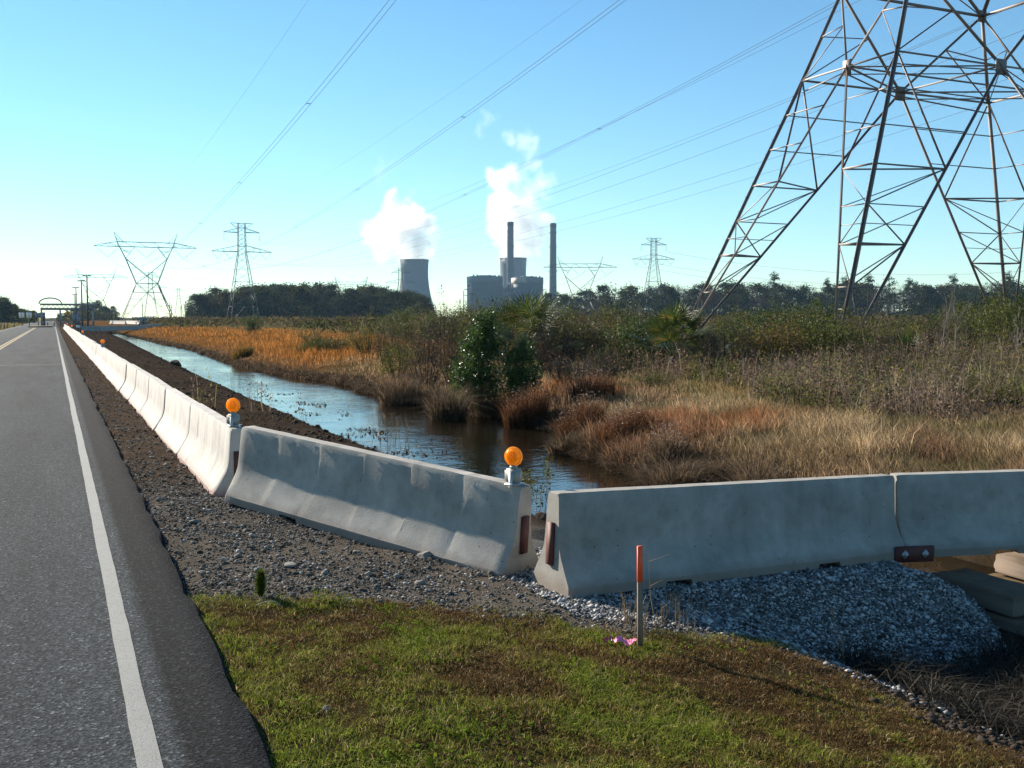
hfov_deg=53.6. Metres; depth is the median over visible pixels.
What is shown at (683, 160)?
power line
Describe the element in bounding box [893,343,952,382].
yellow green shrub
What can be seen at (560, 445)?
grass clump
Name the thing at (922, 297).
oak tree
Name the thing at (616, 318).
yellow green shrub
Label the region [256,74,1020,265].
power line
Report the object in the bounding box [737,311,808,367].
yellow green shrub
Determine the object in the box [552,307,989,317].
undergrowth
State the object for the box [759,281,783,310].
bare tree
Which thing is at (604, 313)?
myrtle shrub
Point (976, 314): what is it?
yellow green shrub
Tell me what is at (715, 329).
myrtle shrub
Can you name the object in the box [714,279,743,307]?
oak tree
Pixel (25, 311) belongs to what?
oak tree
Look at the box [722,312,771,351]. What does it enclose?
yellow green shrub
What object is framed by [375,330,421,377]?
yellow green shrub
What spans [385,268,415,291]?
transmission tower
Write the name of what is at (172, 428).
concrete barrier
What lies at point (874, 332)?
brown shrub
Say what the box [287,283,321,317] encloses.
oak tree
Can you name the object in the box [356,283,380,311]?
oak tree
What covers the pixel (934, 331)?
olive shrub
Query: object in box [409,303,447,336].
yellow green shrub
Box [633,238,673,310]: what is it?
transmission tower
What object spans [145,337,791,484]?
drooping sedge
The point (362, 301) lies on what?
oak tree
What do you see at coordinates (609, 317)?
brown shrub
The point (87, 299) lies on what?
lamp pole
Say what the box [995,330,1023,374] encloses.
yellow green shrub
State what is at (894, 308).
bare tree
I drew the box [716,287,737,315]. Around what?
bare tree
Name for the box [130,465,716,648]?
gravel
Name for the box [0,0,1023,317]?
sky
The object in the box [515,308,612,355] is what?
olive shrub
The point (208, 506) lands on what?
gravel
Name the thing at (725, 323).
myrtle shrub
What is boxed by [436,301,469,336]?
twiggy shrub
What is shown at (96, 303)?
oak tree
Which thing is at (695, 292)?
oak tree
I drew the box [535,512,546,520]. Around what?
stone
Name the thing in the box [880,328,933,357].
palmetto
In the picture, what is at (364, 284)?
transmission tower
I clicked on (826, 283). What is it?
pine tree
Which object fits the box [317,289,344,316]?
oak tree
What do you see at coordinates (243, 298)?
oak tree
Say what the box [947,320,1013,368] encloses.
yellow green shrub
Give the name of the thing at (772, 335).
yellow green shrub
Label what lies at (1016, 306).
myrtle shrub
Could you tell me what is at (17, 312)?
oak tree
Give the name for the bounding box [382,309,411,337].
yellow green shrub
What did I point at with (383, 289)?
oak tree
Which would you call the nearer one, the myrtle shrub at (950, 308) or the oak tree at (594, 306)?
the myrtle shrub at (950, 308)
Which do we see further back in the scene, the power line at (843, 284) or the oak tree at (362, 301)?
the power line at (843, 284)
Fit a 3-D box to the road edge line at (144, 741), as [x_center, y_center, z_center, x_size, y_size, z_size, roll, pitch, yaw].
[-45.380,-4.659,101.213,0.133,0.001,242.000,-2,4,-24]
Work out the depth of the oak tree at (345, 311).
512.25 m
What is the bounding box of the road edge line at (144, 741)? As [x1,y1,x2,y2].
[55,327,163,767]
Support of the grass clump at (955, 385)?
on the ground at (538, 526)
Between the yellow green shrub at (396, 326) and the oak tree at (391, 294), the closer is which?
the yellow green shrub at (396, 326)
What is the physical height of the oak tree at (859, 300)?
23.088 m
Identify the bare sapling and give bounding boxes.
[928,285,956,349]
[943,281,971,361]
[1003,309,1023,355]
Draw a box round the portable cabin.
[135,317,149,324]
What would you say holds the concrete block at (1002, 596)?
on the concrete block at (1004, 622)
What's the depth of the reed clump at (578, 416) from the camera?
23.97 m
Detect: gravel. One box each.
[72,355,237,516]
[81,331,376,450]
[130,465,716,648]
[507,547,1021,731]
[714,619,1023,765]
[737,635,1016,740]
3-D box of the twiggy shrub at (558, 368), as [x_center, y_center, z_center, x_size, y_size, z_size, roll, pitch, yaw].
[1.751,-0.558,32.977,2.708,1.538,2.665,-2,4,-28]
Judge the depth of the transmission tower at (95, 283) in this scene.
755.86 m
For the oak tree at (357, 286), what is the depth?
557.92 m
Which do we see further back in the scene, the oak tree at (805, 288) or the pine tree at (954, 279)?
the oak tree at (805, 288)
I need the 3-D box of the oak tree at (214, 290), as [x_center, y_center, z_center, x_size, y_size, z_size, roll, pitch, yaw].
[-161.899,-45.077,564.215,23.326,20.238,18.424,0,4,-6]
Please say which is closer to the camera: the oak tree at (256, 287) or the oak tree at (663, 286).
the oak tree at (256, 287)
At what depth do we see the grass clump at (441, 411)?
29.71 m
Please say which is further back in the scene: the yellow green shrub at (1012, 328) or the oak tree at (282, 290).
the oak tree at (282, 290)
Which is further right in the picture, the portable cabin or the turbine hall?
the turbine hall
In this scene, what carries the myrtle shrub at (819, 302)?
on the ground at (538, 526)
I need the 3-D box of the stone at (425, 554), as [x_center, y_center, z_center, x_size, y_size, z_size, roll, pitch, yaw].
[-0.813,1.596,9.422,0.137,0.090,0.115,3,5,40]
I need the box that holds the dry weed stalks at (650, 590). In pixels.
[648,554,665,630]
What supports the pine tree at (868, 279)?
on the ground at (538, 526)
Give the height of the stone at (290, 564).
0.035 m
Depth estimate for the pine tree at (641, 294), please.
655.59 m
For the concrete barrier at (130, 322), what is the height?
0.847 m
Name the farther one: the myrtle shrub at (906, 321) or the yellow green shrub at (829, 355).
the myrtle shrub at (906, 321)
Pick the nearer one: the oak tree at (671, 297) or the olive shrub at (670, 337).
the olive shrub at (670, 337)
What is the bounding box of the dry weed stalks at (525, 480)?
[522,469,538,506]
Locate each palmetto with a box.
[459,289,580,363]
[622,300,720,370]
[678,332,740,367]
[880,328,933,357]
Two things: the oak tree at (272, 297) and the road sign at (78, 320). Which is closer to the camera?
the road sign at (78, 320)
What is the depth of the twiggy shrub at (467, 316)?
52.08 m
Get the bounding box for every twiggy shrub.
[363,318,420,364]
[396,341,448,385]
[415,294,468,372]
[434,301,488,338]
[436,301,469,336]
[514,299,599,370]
[536,344,608,385]
[557,310,610,360]
[568,341,638,380]
[675,311,763,376]
[850,335,908,365]
[944,344,997,379]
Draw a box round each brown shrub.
[331,311,365,333]
[398,300,453,365]
[430,331,470,386]
[531,312,586,370]
[567,308,608,347]
[571,317,612,356]
[592,300,624,323]
[727,300,814,364]
[759,348,817,378]
[807,295,907,354]
[833,336,923,382]
[857,347,912,375]
[900,296,996,361]
[931,336,980,375]
[968,337,1023,380]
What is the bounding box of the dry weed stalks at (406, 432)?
[370,411,410,454]
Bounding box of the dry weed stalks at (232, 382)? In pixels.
[227,370,240,391]
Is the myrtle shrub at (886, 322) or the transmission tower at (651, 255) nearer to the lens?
the myrtle shrub at (886, 322)
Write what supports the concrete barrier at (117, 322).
on the ground at (538, 526)
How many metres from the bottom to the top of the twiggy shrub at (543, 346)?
3.192 m
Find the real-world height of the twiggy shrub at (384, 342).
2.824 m
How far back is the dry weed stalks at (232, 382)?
39.48 m
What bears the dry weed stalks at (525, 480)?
on the ground at (538, 526)
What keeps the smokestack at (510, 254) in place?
on the ground at (538, 526)
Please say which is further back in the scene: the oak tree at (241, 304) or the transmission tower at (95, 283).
the transmission tower at (95, 283)
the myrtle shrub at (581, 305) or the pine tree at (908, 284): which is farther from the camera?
the pine tree at (908, 284)
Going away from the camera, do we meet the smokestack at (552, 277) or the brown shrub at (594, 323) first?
the brown shrub at (594, 323)
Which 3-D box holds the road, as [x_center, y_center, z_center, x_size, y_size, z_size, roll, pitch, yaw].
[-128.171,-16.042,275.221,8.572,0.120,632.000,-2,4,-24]
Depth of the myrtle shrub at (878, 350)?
33.36 m
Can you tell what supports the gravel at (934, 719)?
on the ground at (538, 526)
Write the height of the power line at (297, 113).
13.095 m
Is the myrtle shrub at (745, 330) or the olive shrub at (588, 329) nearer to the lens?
the myrtle shrub at (745, 330)
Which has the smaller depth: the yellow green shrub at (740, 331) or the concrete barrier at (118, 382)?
the concrete barrier at (118, 382)
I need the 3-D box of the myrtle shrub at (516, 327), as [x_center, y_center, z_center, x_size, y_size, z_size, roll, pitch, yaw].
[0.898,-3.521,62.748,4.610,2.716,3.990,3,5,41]
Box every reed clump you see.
[495,379,556,428]
[548,388,616,438]
[561,364,620,401]
[592,396,664,447]
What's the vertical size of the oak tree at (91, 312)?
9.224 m
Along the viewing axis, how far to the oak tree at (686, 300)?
636.92 m
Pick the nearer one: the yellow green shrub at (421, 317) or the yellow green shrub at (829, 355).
the yellow green shrub at (829, 355)
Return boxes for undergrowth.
[0,313,35,322]
[56,310,118,320]
[175,306,1023,422]
[191,304,429,318]
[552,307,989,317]
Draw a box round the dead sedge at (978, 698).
[806,625,1023,745]
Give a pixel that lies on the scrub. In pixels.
(324, 323)
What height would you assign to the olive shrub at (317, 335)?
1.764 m
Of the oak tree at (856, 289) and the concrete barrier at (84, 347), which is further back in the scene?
the oak tree at (856, 289)
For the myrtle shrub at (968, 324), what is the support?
on the ground at (538, 526)
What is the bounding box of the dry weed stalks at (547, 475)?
[532,456,554,514]
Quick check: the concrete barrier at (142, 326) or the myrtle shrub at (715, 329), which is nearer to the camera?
the myrtle shrub at (715, 329)
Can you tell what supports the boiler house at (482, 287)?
on the ground at (538, 526)
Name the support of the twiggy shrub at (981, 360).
on the ground at (538, 526)
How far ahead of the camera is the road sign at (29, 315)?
234.39 m
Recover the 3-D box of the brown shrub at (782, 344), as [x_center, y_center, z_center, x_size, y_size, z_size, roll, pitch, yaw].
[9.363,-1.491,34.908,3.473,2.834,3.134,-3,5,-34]
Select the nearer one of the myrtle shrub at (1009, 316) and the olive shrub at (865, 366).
the olive shrub at (865, 366)
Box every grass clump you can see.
[228,342,255,361]
[289,335,333,354]
[351,366,437,404]
[394,372,504,419]
[534,423,597,455]
[607,443,731,485]
[608,417,715,475]
[707,436,816,481]
[741,371,801,397]
[909,369,987,402]
[953,372,1022,408]
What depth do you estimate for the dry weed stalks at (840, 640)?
7.92 m
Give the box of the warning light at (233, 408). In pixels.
[226,398,241,426]
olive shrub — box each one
[295,326,346,345]
[310,332,360,352]
[383,300,432,336]
[429,294,516,359]
[433,285,519,360]
[441,300,476,335]
[497,305,590,362]
[515,301,607,358]
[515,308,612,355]
[554,306,617,356]
[601,374,628,390]
[625,364,684,387]
[636,303,686,356]
[735,308,789,354]
[832,354,884,384]
[906,315,953,354]
[949,292,1023,354]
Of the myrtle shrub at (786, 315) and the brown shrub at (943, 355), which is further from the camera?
the myrtle shrub at (786, 315)
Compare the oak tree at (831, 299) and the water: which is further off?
the oak tree at (831, 299)
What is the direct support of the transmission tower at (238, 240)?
on the ground at (538, 526)
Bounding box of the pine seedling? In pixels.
[252,567,267,596]
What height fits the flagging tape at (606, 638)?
0.060 m
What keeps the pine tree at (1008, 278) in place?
on the ground at (538, 526)
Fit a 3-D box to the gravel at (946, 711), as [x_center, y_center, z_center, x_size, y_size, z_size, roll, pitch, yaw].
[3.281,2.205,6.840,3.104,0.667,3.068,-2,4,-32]
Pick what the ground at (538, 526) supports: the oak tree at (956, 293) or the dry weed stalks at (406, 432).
the oak tree at (956, 293)
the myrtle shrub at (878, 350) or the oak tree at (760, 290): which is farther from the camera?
the oak tree at (760, 290)
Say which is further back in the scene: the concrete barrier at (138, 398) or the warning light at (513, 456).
the concrete barrier at (138, 398)
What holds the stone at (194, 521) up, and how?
on the ground at (538, 526)
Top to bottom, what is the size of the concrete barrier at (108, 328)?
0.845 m
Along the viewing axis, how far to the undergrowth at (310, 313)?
511.84 m
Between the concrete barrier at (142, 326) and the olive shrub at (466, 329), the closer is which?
the olive shrub at (466, 329)
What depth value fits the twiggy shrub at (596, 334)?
45.54 m
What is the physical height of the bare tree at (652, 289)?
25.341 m
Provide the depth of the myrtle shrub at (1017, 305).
38.70 m
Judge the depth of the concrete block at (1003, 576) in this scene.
11.68 m
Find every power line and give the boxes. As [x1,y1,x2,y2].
[117,0,395,267]
[137,2,306,221]
[150,0,623,268]
[185,1,579,233]
[190,2,840,269]
[231,0,859,243]
[238,30,1022,265]
[242,12,999,264]
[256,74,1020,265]
[271,93,1018,266]
[274,0,1023,244]
[636,265,1023,289]
[655,263,1023,285]
[670,252,1018,274]
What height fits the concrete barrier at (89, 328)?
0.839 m
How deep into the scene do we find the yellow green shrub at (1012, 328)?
33.83 m
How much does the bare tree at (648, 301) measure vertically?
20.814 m
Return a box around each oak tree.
[0,299,14,322]
[0,300,8,321]
[9,309,21,321]
[22,309,33,321]
[83,307,98,320]
[88,299,106,312]
[99,306,114,320]
[108,306,121,316]
[181,293,195,315]
[184,293,210,316]
[191,297,212,317]
[195,293,217,315]
[204,285,226,301]
[205,289,233,316]
[224,289,257,317]
[229,287,265,317]
[233,285,249,292]
[237,292,268,317]
[246,284,285,316]
[248,282,270,312]
[252,285,273,314]
[269,284,292,312]
[270,283,297,315]
[280,284,309,316]
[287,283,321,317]
[290,280,329,317]
[310,281,341,317]
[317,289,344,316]
[326,289,355,317]
[337,286,373,313]
[346,286,374,314]
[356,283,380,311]
[356,285,380,309]
[370,285,395,298]
[374,288,414,316]
[392,290,423,315]
[402,289,425,308]
[413,294,435,312]
[420,303,430,314]
[422,297,436,309]
[541,292,556,304]
[553,294,576,313]
[572,288,597,310]
[574,297,587,313]
[581,282,615,308]
[592,297,619,316]
[613,289,644,314]
[615,283,647,308]
[636,282,674,316]
[650,285,683,313]
[664,290,692,308]
[682,286,709,313]
[691,280,715,308]
[713,279,734,308]
[713,286,751,314]
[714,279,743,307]
[734,280,771,312]
[748,284,771,309]
[767,281,808,313]
[786,284,815,311]
[803,292,825,310]
[810,285,850,313]
[833,284,866,314]
[843,283,871,313]
[851,283,884,313]
[856,281,882,312]
[904,283,933,313]
[911,282,941,316]
[916,284,952,315]
[929,283,957,314]
[934,288,969,311]
[948,283,977,308]
[960,282,987,308]
[960,285,997,311]
[990,293,1021,304]
[994,279,1023,307]
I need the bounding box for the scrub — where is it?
[132,311,941,335]
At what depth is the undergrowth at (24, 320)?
370.88 m
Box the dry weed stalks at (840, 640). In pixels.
[831,610,845,663]
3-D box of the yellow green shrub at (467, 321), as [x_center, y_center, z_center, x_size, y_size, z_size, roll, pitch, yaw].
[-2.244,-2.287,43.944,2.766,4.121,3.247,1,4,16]
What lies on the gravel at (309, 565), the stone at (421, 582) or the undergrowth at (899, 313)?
the stone at (421, 582)
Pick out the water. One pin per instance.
(480, 444)
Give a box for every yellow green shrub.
[340,306,390,353]
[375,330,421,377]
[380,292,430,358]
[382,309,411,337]
[405,308,434,330]
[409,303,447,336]
[430,285,485,363]
[565,307,614,349]
[595,281,641,342]
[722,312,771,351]
[729,309,826,364]
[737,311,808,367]
[800,338,855,368]
[806,304,885,353]
[848,311,917,345]
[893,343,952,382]
[901,300,958,347]
[946,298,1000,328]
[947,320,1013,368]
[986,299,1023,359]
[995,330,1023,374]
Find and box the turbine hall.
[503,282,511,308]
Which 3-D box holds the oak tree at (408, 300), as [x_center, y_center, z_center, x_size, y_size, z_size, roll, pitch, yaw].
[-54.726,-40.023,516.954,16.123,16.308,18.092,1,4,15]
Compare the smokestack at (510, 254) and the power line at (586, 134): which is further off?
the smokestack at (510, 254)
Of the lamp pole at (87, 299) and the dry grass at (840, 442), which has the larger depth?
the lamp pole at (87, 299)
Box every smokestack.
[507,222,513,286]
[549,223,556,298]
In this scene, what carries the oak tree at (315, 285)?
on the ground at (538, 526)
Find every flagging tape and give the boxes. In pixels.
[601,635,611,641]
[614,635,636,645]
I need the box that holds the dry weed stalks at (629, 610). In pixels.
[618,590,649,634]
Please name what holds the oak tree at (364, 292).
on the ground at (538, 526)
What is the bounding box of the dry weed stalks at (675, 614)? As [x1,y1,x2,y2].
[656,591,707,630]
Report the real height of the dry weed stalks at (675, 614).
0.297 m
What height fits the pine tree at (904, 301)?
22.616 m
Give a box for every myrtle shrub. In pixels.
[236,311,264,333]
[372,302,427,333]
[411,306,460,340]
[491,292,515,320]
[499,309,535,339]
[557,293,583,323]
[586,305,686,367]
[589,306,681,358]
[592,303,629,322]
[686,310,754,344]
[708,311,751,355]
[713,303,790,357]
[757,305,801,324]
[764,304,886,368]
[765,300,838,345]
[770,303,841,355]
[797,285,853,324]
[860,339,900,359]
[873,314,906,331]
[881,300,932,334]
[902,314,954,335]
[908,323,952,339]
[924,301,964,322]
[930,292,984,328]
[946,282,1020,325]
[947,297,1003,353]
[949,295,1022,337]
[973,290,1023,362]
[981,294,1023,351]
[986,293,1023,325]
[1000,287,1023,321]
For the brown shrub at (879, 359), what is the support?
on the ground at (538, 526)
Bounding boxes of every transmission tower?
[64,268,126,306]
[94,232,196,320]
[136,272,166,316]
[168,288,185,316]
[212,223,271,315]
[327,276,377,290]
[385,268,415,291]
[543,256,616,314]
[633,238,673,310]
[681,0,1023,341]
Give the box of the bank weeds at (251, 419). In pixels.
[106,339,533,514]
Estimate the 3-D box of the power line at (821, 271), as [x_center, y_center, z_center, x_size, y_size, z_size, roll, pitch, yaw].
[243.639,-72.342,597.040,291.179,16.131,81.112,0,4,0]
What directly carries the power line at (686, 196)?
attached to the transmission tower at (238, 240)
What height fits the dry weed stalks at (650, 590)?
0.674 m
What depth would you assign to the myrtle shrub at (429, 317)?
77.01 m
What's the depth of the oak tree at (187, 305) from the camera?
538.21 m
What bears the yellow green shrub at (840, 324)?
on the ground at (538, 526)
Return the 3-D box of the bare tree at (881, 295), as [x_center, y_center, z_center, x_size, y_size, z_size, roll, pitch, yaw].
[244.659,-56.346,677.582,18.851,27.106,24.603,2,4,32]
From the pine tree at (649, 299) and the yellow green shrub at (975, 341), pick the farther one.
the pine tree at (649, 299)
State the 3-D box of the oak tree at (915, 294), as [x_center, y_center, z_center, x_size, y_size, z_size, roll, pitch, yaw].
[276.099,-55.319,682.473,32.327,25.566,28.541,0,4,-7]
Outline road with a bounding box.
[0,321,273,767]
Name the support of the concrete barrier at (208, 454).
on the ground at (538, 526)
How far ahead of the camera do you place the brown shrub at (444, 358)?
35.83 m
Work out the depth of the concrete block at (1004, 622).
9.76 m
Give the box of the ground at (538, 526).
[2,318,1023,767]
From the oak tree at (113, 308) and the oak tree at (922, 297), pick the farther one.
the oak tree at (113, 308)
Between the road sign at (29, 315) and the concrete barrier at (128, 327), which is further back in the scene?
the road sign at (29, 315)
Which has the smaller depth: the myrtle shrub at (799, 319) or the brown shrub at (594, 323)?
the myrtle shrub at (799, 319)
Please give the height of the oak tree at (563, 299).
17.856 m
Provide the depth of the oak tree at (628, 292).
645.24 m
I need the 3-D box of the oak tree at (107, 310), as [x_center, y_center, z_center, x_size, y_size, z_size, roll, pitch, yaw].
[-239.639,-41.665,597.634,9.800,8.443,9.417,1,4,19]
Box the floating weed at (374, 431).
[250,393,460,458]
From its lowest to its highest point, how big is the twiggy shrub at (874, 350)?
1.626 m
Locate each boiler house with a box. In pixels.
[463,274,504,314]
[508,276,545,306]
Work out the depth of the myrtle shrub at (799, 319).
39.19 m
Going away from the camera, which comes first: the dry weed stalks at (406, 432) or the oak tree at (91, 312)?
the dry weed stalks at (406, 432)
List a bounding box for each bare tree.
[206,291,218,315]
[584,292,600,313]
[600,291,619,308]
[637,291,655,312]
[645,283,664,315]
[680,286,701,309]
[704,290,721,313]
[705,286,724,311]
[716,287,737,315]
[746,285,767,311]
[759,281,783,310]
[863,289,884,315]
[870,281,887,311]
[878,291,902,314]
[881,286,907,313]
[891,285,907,309]
[900,286,924,312]
[929,291,951,312]
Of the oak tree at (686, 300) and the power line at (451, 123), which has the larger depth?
the oak tree at (686, 300)
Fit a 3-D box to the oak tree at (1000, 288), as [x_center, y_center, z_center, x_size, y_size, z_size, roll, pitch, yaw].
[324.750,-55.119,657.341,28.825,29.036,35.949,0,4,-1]
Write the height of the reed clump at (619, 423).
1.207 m
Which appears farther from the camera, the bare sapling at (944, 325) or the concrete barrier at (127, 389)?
the bare sapling at (944, 325)
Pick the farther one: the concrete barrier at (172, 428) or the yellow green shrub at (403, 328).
the yellow green shrub at (403, 328)
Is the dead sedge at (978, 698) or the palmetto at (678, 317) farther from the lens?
the palmetto at (678, 317)
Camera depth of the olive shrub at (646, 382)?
30.95 m
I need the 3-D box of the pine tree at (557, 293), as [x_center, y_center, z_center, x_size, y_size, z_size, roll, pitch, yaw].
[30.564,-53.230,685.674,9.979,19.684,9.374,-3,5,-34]
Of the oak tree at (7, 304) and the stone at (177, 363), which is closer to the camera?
the stone at (177, 363)
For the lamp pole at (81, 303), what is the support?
on the ground at (538, 526)
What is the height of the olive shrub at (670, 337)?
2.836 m
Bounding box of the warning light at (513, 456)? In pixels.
[504,447,524,487]
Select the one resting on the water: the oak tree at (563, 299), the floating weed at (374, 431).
the floating weed at (374, 431)
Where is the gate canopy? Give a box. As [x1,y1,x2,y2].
[38,297,94,325]
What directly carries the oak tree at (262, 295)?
on the ground at (538, 526)
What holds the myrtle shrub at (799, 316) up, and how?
on the ground at (538, 526)
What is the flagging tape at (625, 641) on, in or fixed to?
on the grass at (602, 723)
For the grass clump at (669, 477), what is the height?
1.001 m
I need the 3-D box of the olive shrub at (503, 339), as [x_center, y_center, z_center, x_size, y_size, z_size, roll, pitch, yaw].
[-1.318,-2.716,48.188,4.727,3.921,5.420,-3,5,-39]
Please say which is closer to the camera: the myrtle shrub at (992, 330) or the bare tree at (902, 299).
the myrtle shrub at (992, 330)
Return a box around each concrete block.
[931,568,1023,617]
[983,610,1023,635]
[988,573,1023,583]
[994,552,1023,579]
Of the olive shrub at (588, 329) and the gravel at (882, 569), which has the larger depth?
the olive shrub at (588, 329)
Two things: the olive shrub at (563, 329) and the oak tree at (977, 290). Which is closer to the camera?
the olive shrub at (563, 329)
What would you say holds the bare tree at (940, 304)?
on the ground at (538, 526)
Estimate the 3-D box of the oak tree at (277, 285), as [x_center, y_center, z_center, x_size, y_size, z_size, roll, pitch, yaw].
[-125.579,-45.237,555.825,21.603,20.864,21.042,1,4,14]
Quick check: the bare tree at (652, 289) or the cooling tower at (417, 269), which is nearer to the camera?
the bare tree at (652, 289)
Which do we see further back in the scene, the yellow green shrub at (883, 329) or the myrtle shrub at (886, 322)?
the myrtle shrub at (886, 322)
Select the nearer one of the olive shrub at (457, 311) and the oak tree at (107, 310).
the olive shrub at (457, 311)
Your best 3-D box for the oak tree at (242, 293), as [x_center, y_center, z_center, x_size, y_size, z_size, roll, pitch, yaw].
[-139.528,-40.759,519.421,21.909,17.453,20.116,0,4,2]
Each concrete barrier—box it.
[79,326,99,330]
[82,338,89,350]
[84,339,90,352]
[86,340,92,354]
[87,341,96,356]
[89,343,99,360]
[92,345,100,362]
[95,347,105,366]
[98,349,110,370]
[99,326,119,330]
[102,352,117,375]
[106,355,122,382]
[109,321,126,323]
[112,359,130,391]
[119,325,137,330]
[120,364,142,400]
[126,321,140,323]
[128,370,154,414]
[137,324,152,329]
[139,377,171,429]
[155,388,197,454]
[177,403,242,496]
[224,426,537,576]
[532,474,933,597]
[890,469,1023,556]
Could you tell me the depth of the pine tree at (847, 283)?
617.62 m
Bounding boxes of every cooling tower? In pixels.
[399,259,433,311]
[499,257,526,287]
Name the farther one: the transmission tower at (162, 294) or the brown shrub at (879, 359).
the transmission tower at (162, 294)
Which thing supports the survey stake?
on the ground at (538, 526)
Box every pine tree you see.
[345,293,353,309]
[553,291,559,309]
[639,290,646,313]
[642,289,655,311]
[765,271,783,309]
[767,286,779,306]
[816,277,833,312]
[838,275,855,303]
[857,273,874,305]
[876,275,900,316]
[893,289,906,310]
[900,278,919,314]
[901,286,917,307]
[943,273,963,308]
[1000,270,1019,304]
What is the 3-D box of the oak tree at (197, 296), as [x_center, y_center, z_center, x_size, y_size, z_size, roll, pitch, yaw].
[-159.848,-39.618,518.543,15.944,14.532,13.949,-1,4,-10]
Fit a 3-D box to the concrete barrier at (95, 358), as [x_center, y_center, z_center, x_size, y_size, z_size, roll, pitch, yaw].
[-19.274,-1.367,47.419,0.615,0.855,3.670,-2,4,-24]
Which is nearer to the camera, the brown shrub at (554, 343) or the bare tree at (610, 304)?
the brown shrub at (554, 343)
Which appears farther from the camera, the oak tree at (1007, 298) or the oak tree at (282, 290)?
the oak tree at (1007, 298)
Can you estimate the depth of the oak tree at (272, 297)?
512.10 m
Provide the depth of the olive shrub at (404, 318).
93.39 m
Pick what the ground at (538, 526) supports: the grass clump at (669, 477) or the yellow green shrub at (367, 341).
the yellow green shrub at (367, 341)
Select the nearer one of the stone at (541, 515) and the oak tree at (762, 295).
the stone at (541, 515)
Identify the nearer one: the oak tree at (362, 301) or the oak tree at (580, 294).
the oak tree at (362, 301)
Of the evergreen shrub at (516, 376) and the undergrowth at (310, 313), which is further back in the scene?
the undergrowth at (310, 313)
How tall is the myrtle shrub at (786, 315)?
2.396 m
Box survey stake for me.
[637,546,642,647]
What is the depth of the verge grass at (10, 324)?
277.51 m
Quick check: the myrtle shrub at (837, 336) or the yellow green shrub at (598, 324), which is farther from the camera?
the yellow green shrub at (598, 324)
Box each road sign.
[26,313,31,325]
[35,313,40,325]
[72,313,75,329]
[77,315,80,332]
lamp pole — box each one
[72,287,79,324]
[78,280,84,325]
[83,275,90,325]
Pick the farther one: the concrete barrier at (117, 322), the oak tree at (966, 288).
the oak tree at (966, 288)
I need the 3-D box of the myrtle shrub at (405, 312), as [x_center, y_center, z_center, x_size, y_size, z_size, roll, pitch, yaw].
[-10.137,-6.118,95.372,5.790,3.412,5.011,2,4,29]
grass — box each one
[0,322,30,329]
[121,325,1023,478]
[187,586,1023,767]
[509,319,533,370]
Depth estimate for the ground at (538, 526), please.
7.72 m
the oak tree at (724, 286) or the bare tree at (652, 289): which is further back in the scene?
the oak tree at (724, 286)
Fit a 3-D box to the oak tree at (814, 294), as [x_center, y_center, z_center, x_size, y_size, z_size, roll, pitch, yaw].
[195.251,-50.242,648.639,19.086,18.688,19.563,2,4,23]
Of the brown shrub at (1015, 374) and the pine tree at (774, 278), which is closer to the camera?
the brown shrub at (1015, 374)
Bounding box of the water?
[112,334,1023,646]
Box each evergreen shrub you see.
[443,306,506,408]
[492,336,546,403]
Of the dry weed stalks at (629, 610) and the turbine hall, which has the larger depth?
the turbine hall
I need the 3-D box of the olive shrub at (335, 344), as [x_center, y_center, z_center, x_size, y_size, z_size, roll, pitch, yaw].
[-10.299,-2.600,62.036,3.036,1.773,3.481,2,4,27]
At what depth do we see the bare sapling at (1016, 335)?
29.95 m
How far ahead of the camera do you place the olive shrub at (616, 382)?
30.00 m
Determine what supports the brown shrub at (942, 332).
on the ground at (538, 526)
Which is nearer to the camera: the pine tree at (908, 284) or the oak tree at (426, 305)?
the oak tree at (426, 305)
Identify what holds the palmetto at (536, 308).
on the ground at (538, 526)
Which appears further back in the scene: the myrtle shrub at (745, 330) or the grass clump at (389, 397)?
the myrtle shrub at (745, 330)
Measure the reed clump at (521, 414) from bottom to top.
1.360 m
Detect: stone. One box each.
[170,360,181,366]
[189,519,199,522]
[284,562,296,566]
[321,569,328,574]
[414,580,426,584]
[417,551,432,557]
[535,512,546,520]
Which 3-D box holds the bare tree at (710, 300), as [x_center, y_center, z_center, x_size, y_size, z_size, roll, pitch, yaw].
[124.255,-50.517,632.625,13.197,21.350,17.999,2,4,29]
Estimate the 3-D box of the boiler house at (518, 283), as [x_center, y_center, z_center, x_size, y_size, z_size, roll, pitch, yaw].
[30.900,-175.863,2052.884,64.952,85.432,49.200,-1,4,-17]
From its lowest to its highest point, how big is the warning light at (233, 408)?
0.494 m
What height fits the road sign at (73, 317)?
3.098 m
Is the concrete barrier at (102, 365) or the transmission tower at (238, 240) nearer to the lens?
the concrete barrier at (102, 365)
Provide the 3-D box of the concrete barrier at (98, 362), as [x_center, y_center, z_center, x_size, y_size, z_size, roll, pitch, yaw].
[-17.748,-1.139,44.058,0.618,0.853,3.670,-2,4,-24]
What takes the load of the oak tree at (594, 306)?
on the ground at (538, 526)
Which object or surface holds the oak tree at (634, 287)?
on the ground at (538, 526)

